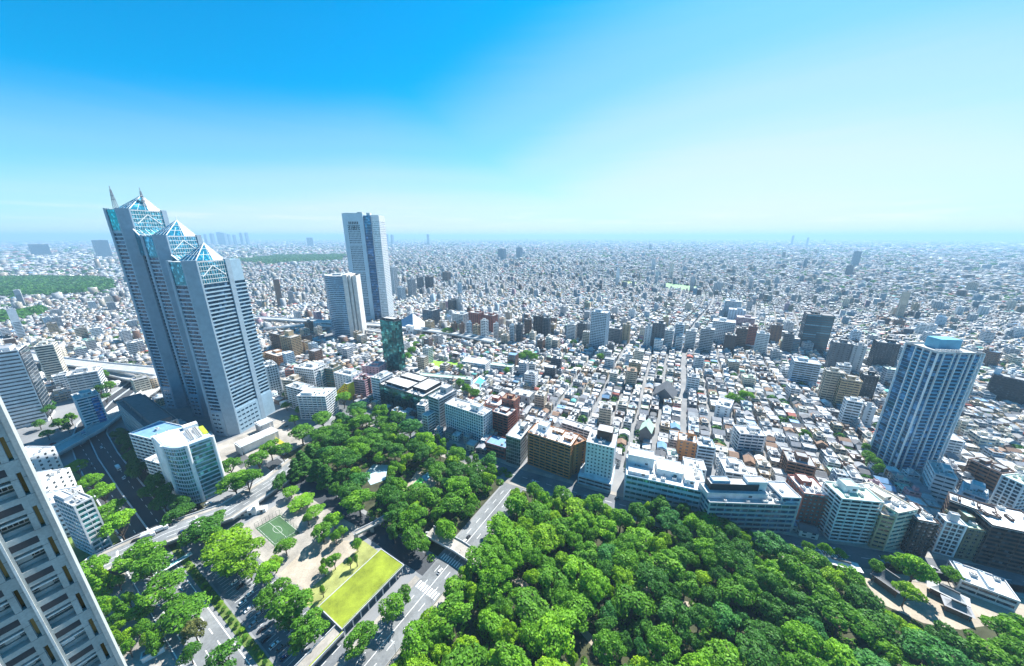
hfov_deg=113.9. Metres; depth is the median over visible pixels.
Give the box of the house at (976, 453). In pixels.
[969,451,987,457]
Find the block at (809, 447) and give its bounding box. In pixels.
[801,442,816,452]
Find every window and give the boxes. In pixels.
[0,345,25,354]
[0,362,21,365]
[0,365,22,369]
[0,369,24,373]
[0,372,25,377]
[0,376,27,380]
[0,379,28,384]
[0,382,30,388]
[0,386,31,392]
[0,389,33,395]
[0,437,12,459]
[0,481,13,495]
[0,514,29,533]
[0,560,9,578]
[0,603,9,610]
[0,631,25,648]
[2,392,34,399]
[4,396,36,402]
[5,399,37,406]
[7,402,39,409]
[8,406,40,412]
[10,409,40,416]
[12,412,43,419]
[13,415,44,422]
[13,590,25,607]
[14,419,46,425]
[16,472,29,493]
[17,549,44,564]
[28,658,40,665]
[29,618,40,635]
[30,244,49,254]
[32,505,44,524]
[33,578,59,593]
[44,645,54,660]
[47,536,59,554]
[47,605,72,619]
[55,499,91,508]
[58,504,93,513]
[59,508,95,518]
[61,630,84,645]
[62,513,97,523]
[62,565,72,582]
[64,518,99,527]
[66,522,101,532]
[68,527,99,536]
[69,373,99,379]
[70,374,101,382]
[70,531,100,541]
[72,536,106,545]
[74,540,108,550]
[75,593,85,609]
[76,544,110,553]
[77,395,97,401]
[80,654,96,665]
[88,618,97,633]
[94,240,110,255]
[100,643,108,656]
[121,256,158,259]
[123,260,159,263]
[124,263,160,267]
[125,267,161,271]
[126,271,162,275]
[127,274,163,279]
[129,278,244,288]
[130,282,245,292]
[131,285,246,297]
[132,289,247,301]
[133,292,248,305]
[134,296,248,309]
[135,299,249,313]
[136,303,250,317]
[138,306,251,321]
[139,309,252,325]
[140,313,252,329]
[141,316,253,333]
[142,319,254,337]
[143,323,255,341]
[144,326,256,345]
[145,329,256,349]
[146,333,257,352]
[147,336,258,356]
[148,339,258,360]
[149,342,259,364]
[150,346,260,367]
[151,349,261,371]
[152,352,261,375]
[153,355,262,378]
[155,358,263,382]
[156,361,264,386]
[156,364,264,389]
[157,367,265,393]
[158,370,266,396]
[159,373,266,400]
[160,376,267,403]
[161,380,268,407]
[162,383,268,410]
[164,439,210,451]
[165,442,211,455]
[167,446,212,459]
[168,450,213,463]
[169,454,214,467]
[171,458,215,471]
[172,462,217,475]
[175,465,218,479]
[175,469,219,483]
[176,473,220,487]
[177,477,221,491]
[180,482,219,494]
[184,487,216,498]
[190,489,223,502]
[299,390,334,397]
[299,392,334,400]
[299,395,334,402]
[301,401,336,409]
[324,276,341,277]
[324,278,342,279]
[325,280,342,281]
[447,418,491,441]
[486,443,504,450]
[486,447,504,453]
[529,440,569,453]
[529,442,569,456]
[529,445,569,459]
[529,448,568,462]
[529,451,568,465]
[529,454,568,468]
[529,456,568,471]
[529,459,568,474]
[529,462,568,477]
[530,434,569,447]
[530,437,569,450]
[563,424,588,432]
[563,426,588,435]
[579,477,609,486]
[579,480,609,489]
[590,323,608,348]
[625,490,697,508]
[625,495,693,513]
[626,481,699,498]
[626,486,698,503]
[627,476,700,493]
[699,502,793,517]
[699,507,792,522]
[700,497,794,512]
[701,492,796,508]
[714,330,732,343]
[721,465,742,476]
[730,522,790,526]
[732,437,761,446]
[732,440,760,449]
[733,434,762,443]
[734,428,763,437]
[734,431,763,440]
[740,527,789,530]
[767,484,799,500]
[783,462,811,474]
[784,460,812,471]
[788,372,815,381]
[788,462,813,468]
[789,368,817,376]
[789,372,816,379]
[790,364,818,372]
[791,360,819,368]
[799,332,828,338]
[799,335,827,341]
[800,327,829,334]
[800,331,828,336]
[801,323,830,329]
[802,319,831,324]
[802,321,831,327]
[802,327,829,331]
[803,317,832,322]
[804,312,833,317]
[804,315,833,320]
[820,528,864,542]
[821,525,866,538]
[822,522,867,535]
[824,488,877,508]
[824,518,868,532]
[825,485,879,504]
[825,515,869,528]
[826,512,871,525]
[827,508,872,522]
[828,505,873,518]
[829,501,875,515]
[830,498,876,511]
[832,343,850,359]
[866,355,894,366]
[883,505,915,515]
[923,473,947,492]
[925,470,952,488]
[926,466,953,485]
[928,463,955,481]
[948,563,1016,603]
[950,502,974,511]
[952,578,1014,607]
[963,493,985,501]
[967,471,994,484]
[968,468,995,481]
[969,434,993,444]
[969,465,997,478]
[970,431,995,441]
[970,462,1009,474]
[976,518,1023,539]
[976,560,1023,572]
[977,515,1021,534]
[978,556,1021,568]
[979,553,1023,564]
[981,549,1023,560]
[983,545,1023,556]
[985,542,1023,552]
[987,538,1023,547]
[988,388,1023,397]
[989,534,1023,543]
[990,391,1022,399]
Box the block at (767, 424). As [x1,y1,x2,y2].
[759,421,771,428]
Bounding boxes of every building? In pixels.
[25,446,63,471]
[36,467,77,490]
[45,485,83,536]
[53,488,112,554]
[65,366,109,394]
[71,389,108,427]
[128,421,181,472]
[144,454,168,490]
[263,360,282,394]
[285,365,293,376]
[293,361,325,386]
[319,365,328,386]
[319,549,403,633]
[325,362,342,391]
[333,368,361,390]
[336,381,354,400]
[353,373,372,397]
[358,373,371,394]
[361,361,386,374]
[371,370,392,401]
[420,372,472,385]
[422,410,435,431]
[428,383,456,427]
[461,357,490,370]
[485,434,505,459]
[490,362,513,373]
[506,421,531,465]
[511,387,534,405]
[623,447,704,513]
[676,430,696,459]
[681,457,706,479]
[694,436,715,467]
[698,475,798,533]
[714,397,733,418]
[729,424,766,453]
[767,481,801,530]
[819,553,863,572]
[860,482,917,550]
[865,506,895,550]
[870,569,901,597]
[920,460,957,502]
[927,580,970,606]
[929,511,967,556]
[940,594,975,621]
[944,559,1020,611]
[957,480,988,502]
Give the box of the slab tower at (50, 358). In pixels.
[33,340,68,380]
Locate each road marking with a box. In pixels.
[80,436,157,531]
[126,548,250,665]
[357,493,507,665]
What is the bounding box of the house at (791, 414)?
[786,412,796,419]
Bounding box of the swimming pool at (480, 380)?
[475,377,484,386]
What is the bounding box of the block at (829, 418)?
[824,415,836,421]
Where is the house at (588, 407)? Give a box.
[583,405,591,414]
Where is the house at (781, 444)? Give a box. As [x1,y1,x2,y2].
[775,441,787,446]
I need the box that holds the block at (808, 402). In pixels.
[800,398,814,406]
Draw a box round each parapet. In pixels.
[71,382,128,541]
[89,387,148,529]
[106,392,169,515]
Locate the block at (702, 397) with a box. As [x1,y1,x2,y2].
[697,394,706,402]
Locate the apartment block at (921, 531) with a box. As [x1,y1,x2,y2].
[900,500,939,556]
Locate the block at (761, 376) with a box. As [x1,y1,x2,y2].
[758,373,766,380]
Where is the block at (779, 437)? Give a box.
[774,432,784,442]
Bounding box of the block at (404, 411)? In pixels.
[398,410,407,422]
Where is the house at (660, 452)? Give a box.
[655,449,665,457]
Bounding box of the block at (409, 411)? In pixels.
[405,408,412,415]
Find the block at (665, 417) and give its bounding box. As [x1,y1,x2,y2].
[661,414,670,422]
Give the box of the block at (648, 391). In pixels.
[644,389,651,396]
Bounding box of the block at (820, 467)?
[814,461,824,471]
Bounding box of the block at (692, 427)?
[687,424,698,436]
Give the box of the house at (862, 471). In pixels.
[856,467,870,477]
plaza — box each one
[159,416,314,510]
[241,494,358,589]
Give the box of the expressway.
[73,383,165,539]
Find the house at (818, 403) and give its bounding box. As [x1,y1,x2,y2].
[814,401,823,406]
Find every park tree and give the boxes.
[309,426,332,442]
[311,441,321,449]
[315,446,332,463]
[319,446,347,468]
[322,429,350,445]
[327,423,342,431]
[328,482,338,498]
[331,448,361,468]
[334,412,345,421]
[334,468,352,481]
[336,479,361,499]
[338,488,375,516]
[340,424,351,438]
[341,415,352,423]
[342,435,362,447]
[346,401,366,412]
[347,472,370,487]
[348,415,370,429]
[349,407,366,416]
[350,442,370,463]
[350,466,360,473]
[353,429,361,435]
[357,432,382,451]
[359,427,378,442]
[361,414,372,427]
[370,440,392,455]
[372,404,388,415]
[373,452,385,464]
[374,416,389,427]
[375,483,402,505]
[380,422,404,433]
[382,431,391,440]
[384,475,394,484]
[385,443,406,459]
[386,411,406,424]
[387,465,397,475]
[387,522,399,543]
[388,433,396,442]
[388,460,400,472]
[389,477,408,492]
[389,659,405,665]
[395,433,408,443]
[397,419,422,438]
[397,503,427,530]
[399,464,405,474]
[399,482,428,504]
[400,453,414,466]
[400,619,434,662]
[404,652,436,665]
[405,439,424,452]
[413,444,431,461]
[414,431,434,443]
[419,487,441,509]
[419,605,440,631]
[422,457,434,468]
[423,442,436,456]
[427,627,443,649]
[428,461,445,481]
[428,592,472,635]
[429,506,441,520]
[430,643,451,665]
[432,445,446,459]
[438,492,465,517]
[439,437,445,446]
[440,477,447,488]
[440,640,481,665]
[444,475,471,496]
[445,461,465,475]
[446,455,459,464]
[448,446,465,460]
[452,634,477,654]
[458,564,472,583]
[463,462,486,476]
[463,503,475,517]
[464,581,483,607]
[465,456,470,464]
[465,473,485,492]
[465,493,477,505]
[465,541,498,572]
[472,453,478,462]
[472,645,491,665]
[478,558,512,598]
[478,606,505,641]
[481,451,496,467]
[481,472,496,483]
[483,533,501,546]
[484,462,496,473]
[486,511,513,539]
[486,593,506,612]
[487,640,531,665]
[489,544,509,562]
[497,618,518,645]
[500,527,533,554]
[502,551,523,575]
[502,605,514,621]
[504,493,527,518]
[508,586,550,625]
[510,487,521,495]
[515,517,535,535]
[516,617,543,657]
[521,547,541,568]
[522,501,550,527]
[522,568,539,585]
[526,482,542,500]
[531,522,559,553]
[534,655,569,665]
[536,604,576,657]
[537,491,549,503]
[537,554,555,572]
[537,564,568,600]
[543,502,552,515]
[545,517,570,538]
[546,510,561,520]
[551,587,573,609]
[552,485,572,502]
[553,497,562,510]
[555,551,568,568]
[556,534,564,550]
[560,554,593,590]
[562,496,587,517]
[565,587,596,633]
[565,649,577,665]
[566,512,588,532]
[566,531,582,554]
[566,582,572,590]
[573,540,597,566]
[579,510,597,527]
[581,566,609,603]
[583,527,597,541]
[584,493,606,514]
[592,628,626,665]
[593,515,617,539]
[594,616,619,636]
[595,559,612,577]
[597,543,619,567]
[600,538,616,552]
[600,600,617,621]
[601,503,613,519]
[605,584,614,599]
[609,508,634,531]
[610,546,640,580]
[611,565,633,589]
[611,582,655,618]
[614,532,636,556]
[614,630,633,656]
[625,526,652,550]
[628,502,651,524]
[629,655,654,665]
[631,580,643,591]
[633,615,652,642]
[633,637,648,659]
[635,561,669,599]
[636,521,645,530]
[637,551,651,567]
[643,501,652,509]
[645,548,685,580]
[647,516,654,528]
[647,622,682,662]
[648,659,682,665]
[649,495,670,513]
[649,536,667,553]
[653,596,693,640]
[655,507,683,532]
[657,531,671,545]
[668,582,682,599]
[669,523,692,541]
[669,545,695,568]
[674,570,700,600]
[675,502,690,520]
[677,541,696,552]
[677,652,710,665]
[682,513,699,534]
[684,632,707,654]
[685,603,717,632]
[690,537,715,560]
[690,555,700,569]
[694,509,725,532]
[695,520,715,538]
[695,570,714,590]
[695,638,751,665]
[700,548,723,570]
[700,584,716,606]
[707,565,731,587]
[711,531,734,556]
[712,543,761,578]
[712,601,741,637]
[713,578,754,607]
[721,518,742,538]
[729,537,758,563]
[730,570,762,597]
[734,611,749,630]
[735,625,782,665]
[738,531,752,545]
[743,619,794,656]
[753,530,791,562]
[753,556,780,582]
[755,591,788,627]
[756,572,783,595]
[771,552,813,587]
[773,618,785,633]
[779,649,829,665]
[780,577,796,599]
[780,588,824,622]
[781,620,831,659]
[786,543,804,561]
[794,615,828,648]
[800,547,833,569]
[804,564,823,581]
[806,572,841,601]
[808,593,883,642]
[818,637,859,665]
[819,566,844,586]
[843,583,885,613]
[851,646,890,665]
[857,606,908,658]
[867,638,908,665]
[883,609,906,626]
[899,623,927,644]
[900,627,970,665]
[901,661,925,665]
[922,620,978,664]
[956,659,983,665]
[966,636,1019,665]
[977,614,1023,646]
[987,635,1023,665]
[997,612,1023,637]
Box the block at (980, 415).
[971,411,986,419]
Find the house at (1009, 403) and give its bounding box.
[1005,401,1023,406]
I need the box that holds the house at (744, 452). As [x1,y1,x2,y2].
[741,449,754,458]
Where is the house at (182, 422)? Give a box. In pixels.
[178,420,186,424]
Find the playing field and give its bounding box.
[433,360,456,366]
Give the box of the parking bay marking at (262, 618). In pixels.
[206,564,340,665]
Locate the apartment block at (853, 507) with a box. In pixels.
[818,478,884,543]
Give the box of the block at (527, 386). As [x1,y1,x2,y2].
[524,382,532,389]
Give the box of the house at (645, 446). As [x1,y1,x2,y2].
[642,443,650,450]
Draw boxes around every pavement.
[114,568,176,665]
[168,542,273,665]
[280,377,979,564]
[283,390,1023,598]
[334,575,419,665]
[387,510,509,665]
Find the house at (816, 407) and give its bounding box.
[814,405,826,410]
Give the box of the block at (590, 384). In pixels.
[587,380,593,390]
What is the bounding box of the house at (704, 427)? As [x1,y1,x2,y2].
[699,424,709,431]
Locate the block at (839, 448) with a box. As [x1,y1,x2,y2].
[829,443,846,454]
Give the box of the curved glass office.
[151,421,228,503]
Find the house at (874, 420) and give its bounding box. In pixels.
[871,417,878,426]
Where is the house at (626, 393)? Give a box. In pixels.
[623,391,630,398]
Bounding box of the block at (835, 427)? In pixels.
[829,421,842,434]
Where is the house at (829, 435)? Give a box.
[822,432,835,439]
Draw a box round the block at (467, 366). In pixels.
[463,363,470,371]
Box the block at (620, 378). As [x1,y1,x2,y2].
[617,376,624,384]
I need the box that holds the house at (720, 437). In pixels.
[714,433,723,442]
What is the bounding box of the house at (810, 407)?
[805,405,815,409]
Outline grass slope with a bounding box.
[302,540,377,614]
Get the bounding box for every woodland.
[0,275,116,295]
[0,304,47,321]
[231,253,346,262]
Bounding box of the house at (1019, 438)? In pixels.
[1012,433,1023,443]
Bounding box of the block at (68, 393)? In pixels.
[63,389,72,399]
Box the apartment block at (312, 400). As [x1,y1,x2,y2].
[297,387,339,419]
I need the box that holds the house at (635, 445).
[630,442,639,448]
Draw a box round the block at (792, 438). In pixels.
[786,435,798,443]
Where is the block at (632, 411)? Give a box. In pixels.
[626,409,634,420]
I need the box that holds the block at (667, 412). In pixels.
[662,410,670,415]
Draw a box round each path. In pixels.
[283,485,362,534]
[482,574,533,665]
[539,605,617,665]
[565,540,817,657]
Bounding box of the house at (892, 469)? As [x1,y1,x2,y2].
[884,465,900,475]
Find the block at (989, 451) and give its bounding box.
[982,447,1005,457]
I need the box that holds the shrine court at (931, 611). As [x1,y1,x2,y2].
[861,563,1023,629]
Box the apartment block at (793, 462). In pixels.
[778,449,816,477]
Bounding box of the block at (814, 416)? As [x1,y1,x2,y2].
[811,413,824,421]
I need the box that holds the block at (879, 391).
[875,388,884,394]
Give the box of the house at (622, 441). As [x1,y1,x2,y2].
[617,438,625,448]
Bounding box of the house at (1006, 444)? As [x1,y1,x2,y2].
[1001,440,1014,447]
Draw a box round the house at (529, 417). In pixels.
[525,414,534,421]
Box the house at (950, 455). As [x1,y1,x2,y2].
[944,453,959,459]
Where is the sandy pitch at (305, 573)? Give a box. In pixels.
[279,539,355,588]
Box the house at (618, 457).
[615,452,621,465]
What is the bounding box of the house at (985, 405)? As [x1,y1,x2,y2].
[982,402,996,407]
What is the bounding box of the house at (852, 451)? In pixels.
[846,449,859,455]
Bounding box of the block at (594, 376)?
[592,373,597,382]
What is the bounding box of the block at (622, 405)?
[617,399,627,413]
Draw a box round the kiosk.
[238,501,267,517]
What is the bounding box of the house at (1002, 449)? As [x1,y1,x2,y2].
[994,445,1009,452]
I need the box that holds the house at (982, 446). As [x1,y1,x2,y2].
[976,444,991,452]
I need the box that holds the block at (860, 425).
[855,423,866,432]
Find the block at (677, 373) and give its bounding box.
[674,371,680,376]
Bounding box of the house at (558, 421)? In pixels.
[554,419,562,427]
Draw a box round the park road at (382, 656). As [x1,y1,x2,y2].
[345,483,522,665]
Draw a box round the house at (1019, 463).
[1010,460,1023,466]
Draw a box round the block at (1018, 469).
[1006,465,1023,474]
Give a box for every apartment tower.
[396,286,405,299]
[407,278,415,296]
[416,276,423,288]
[422,307,439,324]
[425,275,433,287]
[442,271,450,280]
[448,298,456,310]
[451,321,457,337]
[452,311,468,328]
[456,297,461,310]
[459,321,464,338]
[466,320,471,339]
[468,310,483,331]
[473,323,480,341]
[481,318,488,342]
[483,312,497,332]
[493,322,498,339]
[509,323,514,340]
[515,321,523,341]
[524,317,531,334]
[533,314,543,334]
[542,315,550,335]
[566,321,577,339]
[576,320,587,339]
[608,325,622,345]
[622,322,630,342]
[643,323,652,348]
[650,320,665,348]
[663,327,673,349]
[672,322,684,346]
[675,334,683,350]
[683,328,696,348]
[698,326,714,352]
[712,317,735,344]
[713,281,722,292]
[723,299,741,316]
[723,332,736,353]
[727,307,745,319]
[735,326,748,348]
[736,314,754,326]
[746,324,757,344]
[753,330,769,354]
[769,322,782,341]
[780,331,794,351]
[787,356,820,383]
[817,366,845,403]
[823,339,852,368]
[832,374,862,406]
[835,362,851,374]
[837,396,862,425]
[848,342,867,371]
[857,370,878,400]
[859,401,876,425]
[866,338,900,366]
[896,345,904,359]
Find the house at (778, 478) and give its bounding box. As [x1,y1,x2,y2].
[773,475,785,481]
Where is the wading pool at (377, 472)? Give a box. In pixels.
[367,464,387,484]
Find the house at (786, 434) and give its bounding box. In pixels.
[783,432,798,440]
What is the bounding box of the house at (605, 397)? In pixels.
[602,394,609,401]
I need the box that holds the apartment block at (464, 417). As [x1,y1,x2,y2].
[445,397,492,442]
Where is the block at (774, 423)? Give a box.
[770,420,779,427]
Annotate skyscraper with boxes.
[103,186,274,435]
[203,234,208,243]
[209,233,215,244]
[216,232,222,243]
[221,233,227,244]
[226,234,231,244]
[232,235,236,244]
[239,233,244,244]
[244,233,249,243]
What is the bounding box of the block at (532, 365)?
[529,361,535,369]
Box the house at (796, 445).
[788,441,801,448]
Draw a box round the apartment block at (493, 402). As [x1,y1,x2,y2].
[485,394,500,409]
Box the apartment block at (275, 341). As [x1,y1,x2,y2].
[268,330,283,348]
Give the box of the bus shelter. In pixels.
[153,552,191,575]
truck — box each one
[114,464,121,470]
[139,531,155,538]
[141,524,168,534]
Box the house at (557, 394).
[553,392,560,399]
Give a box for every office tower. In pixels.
[0,344,54,428]
[27,244,51,254]
[91,240,111,256]
[306,237,313,245]
[324,270,366,337]
[342,212,393,320]
[390,266,397,294]
[498,248,505,259]
[516,247,522,257]
[589,308,609,349]
[798,311,834,353]
[850,251,861,264]
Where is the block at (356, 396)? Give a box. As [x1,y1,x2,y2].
[352,393,362,402]
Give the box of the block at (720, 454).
[714,452,725,464]
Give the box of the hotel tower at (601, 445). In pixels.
[584,423,617,479]
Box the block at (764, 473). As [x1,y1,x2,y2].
[757,468,770,479]
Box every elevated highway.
[31,351,155,375]
[53,387,159,456]
[67,367,134,381]
[253,316,495,344]
[263,324,380,333]
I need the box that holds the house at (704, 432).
[699,430,709,435]
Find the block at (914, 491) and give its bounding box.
[901,485,921,497]
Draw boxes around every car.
[231,578,239,585]
[235,583,244,589]
[237,599,246,606]
[244,605,253,612]
[245,591,253,597]
[248,619,257,628]
[254,610,263,618]
[257,625,265,633]
[261,634,270,643]
[265,619,274,628]
[269,640,278,649]
[275,643,285,652]
[279,652,289,661]
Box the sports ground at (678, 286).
[666,283,695,289]
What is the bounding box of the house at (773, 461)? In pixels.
[769,456,779,466]
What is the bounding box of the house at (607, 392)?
[603,391,610,398]
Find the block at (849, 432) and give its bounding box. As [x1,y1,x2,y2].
[843,430,857,437]
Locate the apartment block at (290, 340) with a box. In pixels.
[280,329,303,355]
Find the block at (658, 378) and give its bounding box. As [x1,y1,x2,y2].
[655,374,662,383]
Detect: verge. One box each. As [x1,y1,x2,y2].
[67,471,119,562]
[79,559,163,665]
[111,436,209,517]
[113,504,203,545]
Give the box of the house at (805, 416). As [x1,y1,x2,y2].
[799,414,812,421]
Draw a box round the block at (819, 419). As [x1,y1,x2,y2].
[814,417,826,424]
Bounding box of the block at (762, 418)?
[757,415,769,425]
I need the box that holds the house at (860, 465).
[854,461,869,469]
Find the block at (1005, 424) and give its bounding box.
[998,423,1011,427]
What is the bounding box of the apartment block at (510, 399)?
[501,393,519,421]
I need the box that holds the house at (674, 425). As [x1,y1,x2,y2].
[670,422,680,431]
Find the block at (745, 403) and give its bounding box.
[740,400,751,409]
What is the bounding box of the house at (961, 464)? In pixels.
[948,458,966,471]
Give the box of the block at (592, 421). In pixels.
[588,418,596,427]
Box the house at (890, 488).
[882,484,896,491]
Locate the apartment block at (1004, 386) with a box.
[985,367,1023,404]
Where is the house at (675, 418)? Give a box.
[671,416,679,420]
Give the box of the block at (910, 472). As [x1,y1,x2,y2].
[901,468,920,479]
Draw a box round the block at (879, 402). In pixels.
[875,397,886,406]
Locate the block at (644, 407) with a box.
[641,404,648,409]
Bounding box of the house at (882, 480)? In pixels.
[873,475,891,485]
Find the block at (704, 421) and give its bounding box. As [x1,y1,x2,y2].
[699,418,708,425]
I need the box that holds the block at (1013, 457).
[1005,453,1022,461]
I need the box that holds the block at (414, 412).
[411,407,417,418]
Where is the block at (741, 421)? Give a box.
[735,417,746,425]
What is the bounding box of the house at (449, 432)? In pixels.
[445,427,455,438]
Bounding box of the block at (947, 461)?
[941,458,954,464]
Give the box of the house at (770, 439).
[765,436,774,442]
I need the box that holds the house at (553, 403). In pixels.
[548,399,555,408]
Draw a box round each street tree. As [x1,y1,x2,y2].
[31,419,46,429]
[38,429,55,439]
[40,404,55,419]
[48,418,60,429]
[52,418,69,426]
[61,422,71,432]
[63,412,77,425]
[64,459,88,477]
[77,473,103,489]
[80,554,110,575]
[86,481,115,503]
[87,574,112,597]
[92,384,104,393]
[96,508,136,540]
[96,595,111,605]
[97,498,126,518]
[97,566,115,587]
[100,393,111,404]
[100,604,112,616]
[103,381,115,391]
[104,598,118,604]
[105,613,121,626]
[109,427,129,437]
[109,619,125,630]
[111,536,166,572]
[111,574,124,590]
[111,596,130,622]
[111,629,122,644]
[114,434,132,444]
[114,634,127,645]
[117,627,133,645]
[120,441,135,452]
[120,591,134,607]
[120,638,135,657]
[121,449,134,460]
[124,462,143,480]
[124,607,138,619]
[125,458,141,468]
[128,452,138,461]
[128,624,143,638]
[130,550,173,588]
[133,593,154,620]
[135,567,187,606]
[135,618,151,627]
[136,483,159,497]
[137,565,155,579]
[138,462,148,475]
[139,633,146,646]
[140,623,158,637]
[143,474,152,484]
[145,471,165,484]
[145,630,165,656]
[147,492,176,511]
[153,591,211,633]
[153,629,167,641]
[155,482,173,495]
[159,506,189,526]
[160,592,186,613]
[168,495,190,508]
[175,502,195,514]
[175,640,202,665]
[176,513,225,547]
[180,617,207,644]
[199,526,252,566]
[202,526,222,544]
[203,636,242,665]
[209,509,225,524]
[210,534,265,572]
[215,469,247,494]
[217,551,247,577]
[221,457,242,473]
[229,522,243,537]
[231,469,263,491]
[238,559,258,579]
[244,450,268,472]
[252,583,275,610]
[253,560,280,585]
[258,439,278,460]
[264,584,314,625]
[269,555,283,572]
[270,442,292,461]
[270,577,291,600]
[271,471,286,489]
[273,537,297,555]
[274,608,300,631]
[280,401,291,410]
[282,485,299,497]
[285,458,304,482]
[287,423,313,444]
[287,492,314,512]
[287,633,308,655]
[288,415,299,425]
[288,606,329,644]
[295,450,311,476]
[302,513,312,525]
[303,444,319,461]
[305,459,323,481]
[305,503,325,518]
[310,521,331,543]
[311,411,331,425]
[316,464,335,489]
[318,563,328,576]
[319,585,327,597]
[323,511,344,528]
[325,552,341,569]
[330,529,340,544]
[335,391,350,408]
[338,525,347,537]
[343,620,378,660]
[347,557,352,568]
[351,538,361,551]
[353,554,357,566]
[378,592,403,623]
[383,501,408,523]
[397,584,410,603]
[400,524,428,551]
[405,352,411,357]
[407,346,415,351]
[419,539,430,556]
[435,519,456,539]
[441,328,453,332]
[443,574,467,604]
[456,378,463,386]
[460,383,470,390]
[469,388,480,396]
[519,353,525,360]
[521,350,531,355]
[528,353,538,361]
[596,353,603,358]
[725,392,734,399]
[729,394,744,402]
[738,390,754,397]
[799,429,811,437]
[801,540,815,549]
[816,543,834,554]
[833,547,848,558]
[836,563,866,586]
[861,443,870,449]
[861,450,875,457]
[865,454,883,464]
[868,558,885,572]
[871,463,885,475]
[880,555,901,570]
[889,552,940,584]
[890,580,928,606]
[940,565,964,582]
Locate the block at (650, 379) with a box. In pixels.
[647,376,653,383]
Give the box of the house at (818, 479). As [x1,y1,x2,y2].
[814,475,828,482]
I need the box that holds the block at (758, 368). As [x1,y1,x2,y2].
[754,366,762,371]
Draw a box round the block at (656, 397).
[652,395,659,404]
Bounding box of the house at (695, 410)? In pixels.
[687,408,698,413]
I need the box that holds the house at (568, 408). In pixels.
[565,406,572,413]
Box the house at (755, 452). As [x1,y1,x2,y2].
[753,450,764,456]
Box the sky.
[0,0,1023,239]
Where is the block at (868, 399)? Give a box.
[861,396,870,401]
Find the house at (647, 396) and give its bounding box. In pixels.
[643,394,650,402]
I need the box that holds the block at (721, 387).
[716,384,725,392]
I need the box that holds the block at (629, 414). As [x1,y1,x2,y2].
[626,412,632,417]
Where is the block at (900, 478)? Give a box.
[890,473,910,484]
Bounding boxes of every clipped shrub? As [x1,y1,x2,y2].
[212,595,220,600]
[216,600,223,606]
[236,626,245,633]
[241,633,248,640]
[245,638,253,646]
[257,650,264,658]
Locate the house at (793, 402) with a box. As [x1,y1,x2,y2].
[791,400,801,407]

